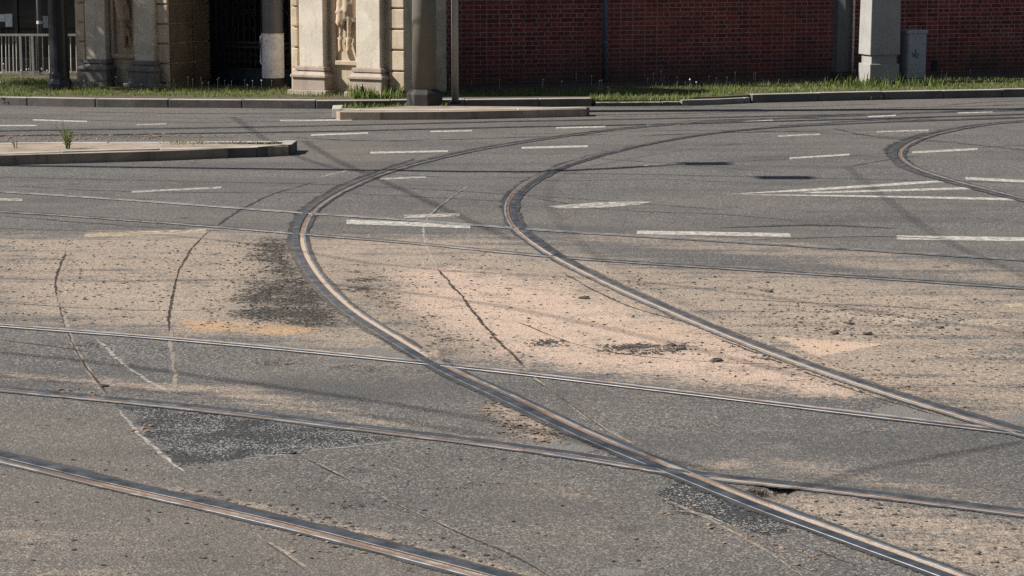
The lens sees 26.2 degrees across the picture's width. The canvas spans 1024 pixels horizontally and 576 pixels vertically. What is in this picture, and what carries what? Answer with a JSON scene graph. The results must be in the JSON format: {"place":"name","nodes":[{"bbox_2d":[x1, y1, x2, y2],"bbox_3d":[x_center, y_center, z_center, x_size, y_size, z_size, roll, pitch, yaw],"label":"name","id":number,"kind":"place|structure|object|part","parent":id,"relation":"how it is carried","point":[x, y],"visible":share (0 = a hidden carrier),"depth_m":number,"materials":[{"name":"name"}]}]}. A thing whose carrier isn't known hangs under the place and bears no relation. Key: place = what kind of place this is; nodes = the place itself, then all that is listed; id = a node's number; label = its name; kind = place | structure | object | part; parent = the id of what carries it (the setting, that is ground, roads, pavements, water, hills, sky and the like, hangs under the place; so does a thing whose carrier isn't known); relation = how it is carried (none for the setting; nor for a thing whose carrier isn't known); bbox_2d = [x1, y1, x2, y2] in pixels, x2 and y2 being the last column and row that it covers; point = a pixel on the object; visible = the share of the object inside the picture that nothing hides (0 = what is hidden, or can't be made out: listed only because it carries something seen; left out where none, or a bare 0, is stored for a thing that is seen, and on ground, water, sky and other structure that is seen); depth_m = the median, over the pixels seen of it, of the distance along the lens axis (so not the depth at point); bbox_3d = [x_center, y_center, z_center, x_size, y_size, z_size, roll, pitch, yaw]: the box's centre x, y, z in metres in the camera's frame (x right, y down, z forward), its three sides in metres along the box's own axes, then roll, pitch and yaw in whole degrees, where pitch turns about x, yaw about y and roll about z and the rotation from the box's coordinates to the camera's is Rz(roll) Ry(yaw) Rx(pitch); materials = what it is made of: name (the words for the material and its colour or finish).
{"place":"outdoors","nodes":[
{"label":"outdoors","id":0,"kind":"place"},
{"bbox_2d":[159,139,280,144],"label":"island grass","id":1,"kind":"structure","parent":0,"point":[176,141],"depth_m":25.68,"materials":[{"name":"plant"}]},
{"bbox_2d":[0,97,1023,575],"bbox_3d":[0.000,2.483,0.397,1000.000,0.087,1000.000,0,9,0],"label":"road","id":2,"kind":"structure","parent":0,"point":[824,183],"depth_m":13.87,"materials":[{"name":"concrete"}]},
{"bbox_2d":[0,0,75,70],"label":"shop building","id":3,"kind":"structure","parent":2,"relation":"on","point":[18,16],"depth_m":39.30,"materials":[{"name":"grey glass"}]},
{"bbox_2d":[13,0,18,57],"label":"window frame","id":4,"kind":"structure","parent":3,"relation":"in","point":[15,2],"depth_m":39.24,"materials":[{"name":"grey metal"}]},
{"bbox_2d":[0,0,75,56],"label":"window","id":5,"kind":"structure","parent":3,"relation":"in","point":[6,6],"depth_m":39.30,"materials":[{"name":"black glass"}]},
{"bbox_2d":[0,140,296,164],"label":"traffic island","id":6,"kind":"structure","parent":2,"relation":"on","point":[24,153],"depth_m":24.96,"materials":[{"name":"concrete"}]},
{"bbox_2d":[55,119,73,148],"bbox_3d":[-5.063,-1.750,24.992,0.240,0.343,0.199,3,10,20],"label":"weed","id":7,"kind":"object","parent":6,"relation":"on","point":[67,141],"visible":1,"depth_m":25.00,"materials":[{"name":"green plant"}]},
{"bbox_2d":[0,133,276,142],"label":"island gravel","id":8,"kind":"structure","parent":6,"relation":"on","point":[12,136],"depth_m":26.54,"materials":[{"name":"gravel"}]},
{"bbox_2d":[0,450,524,575],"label":"tram rail","id":9,"kind":"object","parent":2,"relation":"on","point":[435,561],"visible":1,"depth_m":9.55,"materials":[{"name":"metal"}]},
{"bbox_2d":[0,96,591,108],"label":"kerb","id":10,"kind":"structure","parent":2,"relation":"on","point":[227,103],"depth_m":32.44,"materials":[{"name":"concrete"}]},
{"bbox_2d":[339,101,446,107],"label":"kerb weeds","id":11,"kind":"object","parent":2,"relation":"on","point":[361,105],"visible":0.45,"depth_m":32.16,"materials":[{"name":"green plant"}]},
{"bbox_2d":[449,0,460,103],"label":"thin post","id":12,"kind":"object","parent":2,"relation":"on","point":[454,52],"visible":1,"depth_m":31.64,"materials":[{"name":"grey metal"}]},
{"bbox_2d":[332,105,589,119],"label":"traffic island","id":13,"kind":"structure","parent":2,"relation":"on","point":[339,112],"depth_m":30.54,"materials":[{"name":"concrete"}]},
{"bbox_2d":[407,0,442,105],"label":"tram pole","id":14,"kind":"object","parent":13,"relation":"on","point":[424,91],"visible":1,"depth_m":31.32,"materials":[{"name":"paint"}]},
{"bbox_2d":[0,385,1023,517],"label":"tram rail","id":15,"kind":"object","parent":2,"relation":"on","point":[774,483],"visible":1,"depth_m":10.85,"materials":[{"name":"metal"}]},
{"bbox_2d":[0,323,1023,433],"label":"tram rail","id":16,"kind":"object","parent":2,"relation":"on","point":[664,390],"visible":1,"depth_m":12.58,"materials":[{"name":"metal"}]},
{"bbox_2d":[0,210,1023,289],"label":"tram rail","id":17,"kind":"object","parent":2,"relation":"on","point":[637,262],"visible":1,"depth_m":17.38,"materials":[{"name":"metal"}]},
{"bbox_2d":[0,191,1023,260],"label":"tram rail","id":18,"kind":"object","parent":2,"relation":"on","point":[859,249],"visible":1,"depth_m":18.86,"materials":[{"name":"metal"}]},
{"bbox_2d":[0,113,1023,135],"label":"tram rail","id":19,"kind":"object","parent":2,"relation":"on","point":[523,126],"visible":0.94,"depth_m":29.12,"materials":[{"name":"metal"}]},
{"bbox_2d":[0,109,1023,130],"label":"tram rail","id":20,"kind":"object","parent":2,"relation":"on","point":[495,121],"visible":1,"depth_m":29.91,"materials":[{"name":"metal"}]},
{"bbox_2d":[578,296,589,298],"bbox_3d":[0.501,0.063,15.372,0.081,0.018,0.067,0,9,0],"label":"asphalt lump","id":21,"kind":"object","parent":2,"relation":"on","point":[584,297],"visible":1,"depth_m":15.35,"materials":[{"name":"grey asphalt"}]},
{"bbox_2d":[595,101,679,105],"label":"kerb","id":22,"kind":"structure","parent":2,"relation":"on","point":[669,103],"depth_m":32.74,"materials":[{"name":"concrete"}]},
{"bbox_2d":[285,108,1023,575],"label":"tram rail","id":23,"kind":"object","parent":2,"relation":"on","point":[299,248],"visible":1,"depth_m":11.72,"materials":[{"name":"metal"}]},
{"bbox_2d":[675,347,686,349],"bbox_3d":[1.031,0.368,13.468,0.070,0.015,0.058,-2,9,-12],"label":"asphalt lump","id":24,"kind":"object","parent":2,"relation":"on","point":[681,348],"visible":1,"depth_m":13.45,"materials":[{"name":"grey asphalt"}]},
{"bbox_2d":[679,97,749,105],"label":"kerb","id":25,"kind":"structure","parent":2,"relation":"on","point":[718,101],"depth_m":32.99,"materials":[{"name":"concrete"}]},
{"bbox_2d":[709,358,722,361],"bbox_3d":[1.224,0.424,13.112,0.081,0.018,0.067,-9,12,-43],"label":"asphalt lump","id":26,"kind":"object","parent":2,"relation":"on","point":[716,359],"visible":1,"depth_m":13.09,"materials":[{"name":"black asphalt"}]},
{"bbox_2d":[501,117,1023,437],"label":"tram rail","id":27,"kind":"object","parent":2,"relation":"on","point":[511,213],"visible":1,"depth_m":14.90,"materials":[{"name":"metal"}]},
{"bbox_2d":[749,88,1023,102],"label":"kerb","id":28,"kind":"structure","parent":2,"relation":"on","point":[877,95],"depth_m":34.01,"materials":[{"name":"concrete"}]},
{"bbox_2d":[887,120,1023,201],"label":"tram rail","id":29,"kind":"object","parent":2,"relation":"on","point":[897,154],"visible":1,"depth_m":24.60,"materials":[{"name":"metal"}]},
{"bbox_2d":[0,71,1023,105],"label":"verge ground","id":30,"kind":"structure","parent":0,"point":[657,83],"depth_m":35.07,"materials":[{"name":"green plant"}]},
{"bbox_2d":[0,34,76,75],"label":"metal railing","id":31,"kind":"object","parent":30,"relation":"on","point":[33,73],"visible":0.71,"depth_m":38.02,"materials":[{"name":"grey metal"}]},
{"bbox_2d":[36,0,42,74],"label":"silver post","id":32,"kind":"object","parent":30,"relation":"on","point":[39,22],"visible":1,"depth_m":38.25,"materials":[{"name":"silver metal"}]},
{"bbox_2d":[47,0,72,90],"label":"dark pole","id":33,"kind":"object","parent":30,"relation":"on","point":[59,75],"visible":0.97,"depth_m":34.32,"materials":[{"name":"black metal"}]},
{"bbox_2d":[75,0,446,97],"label":"stone gate","id":34,"kind":"structure","parent":30,"relation":"on","point":[333,46],"depth_m":34.90,"materials":[{"name":"stone"}]},
{"bbox_2d":[259,0,285,88],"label":"advertising pole","id":35,"kind":"object","parent":30,"relation":"on","point":[272,38],"visible":0.91,"depth_m":34.60,"materials":[{"name":"grey metal"}]},
{"bbox_2d":[344,82,404,98],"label":"tall grass","id":36,"kind":"structure","parent":30,"relation":"on","point":[358,94],"depth_m":32.71,"materials":[{"name":"green plant"}]},
{"bbox_2d":[0,63,986,89],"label":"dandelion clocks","id":37,"kind":"object","parent":30,"relation":"on","point":[449,79],"visible":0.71,"depth_m":35.16,"materials":[{"name":"white plant"}]},
{"bbox_2d":[602,0,607,81],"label":"wall post","id":38,"kind":"object","parent":30,"relation":"on","point":[604,41],"depth_m":36.18,"materials":[{"name":"metal"}]},
{"bbox_2d":[446,0,1023,85],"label":"brick wall","id":39,"kind":"structure","parent":30,"relation":"on","point":[525,41],"depth_m":36.91,"materials":[{"name":"brick"}]},
{"bbox_2d":[830,0,854,80],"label":"lamp pole","id":40,"kind":"object","parent":30,"relation":"on","point":[841,41],"visible":0.88,"depth_m":36.59,"materials":[{"name":"grey metal"}]},
{"bbox_2d":[859,0,900,82],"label":"concrete post","id":41,"kind":"object","parent":30,"relation":"on","point":[879,41],"visible":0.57,"depth_m":35.91,"materials":[{"name":"grey concrete"}]},
{"bbox_2d":[898,29,927,82],"bbox_3d":[6.591,-3.800,36.255,0.368,0.918,0.378,-3,10,-20],"label":"utility cabinet","id":42,"kind":"object","parent":30,"relation":"on","point":[911,58],"visible":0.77,"depth_m":36.10,"materials":[{"name":"grey plastic"}]},
{"bbox_3d":[6.672,-3.845,36.103,0.300,0.629,0.019,-3,10,-20],"label":"door","id":43,"kind":"part","parent":42,"relation":"part of","materials":[{"name":"grey plastic"}]},
{"bbox_2d":[0,240,1023,571],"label":"loose gravel","id":44,"kind":"structure","parent":0,"point":[644,350],"depth_m":14.11,"materials":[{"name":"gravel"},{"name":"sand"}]},
{"bbox_2d":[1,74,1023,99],"bbox_3d":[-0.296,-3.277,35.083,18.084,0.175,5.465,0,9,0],"label":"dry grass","id":45,"kind":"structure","parent":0,"point":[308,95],"depth_m":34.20,"materials":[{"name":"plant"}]},
{"bbox_2d":[823,72,944,87],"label":"tall grass","id":46,"kind":"structure","parent":0,"point":[869,83],"depth_m":35.34,"materials":[{"name":"green plant"}]}
]}

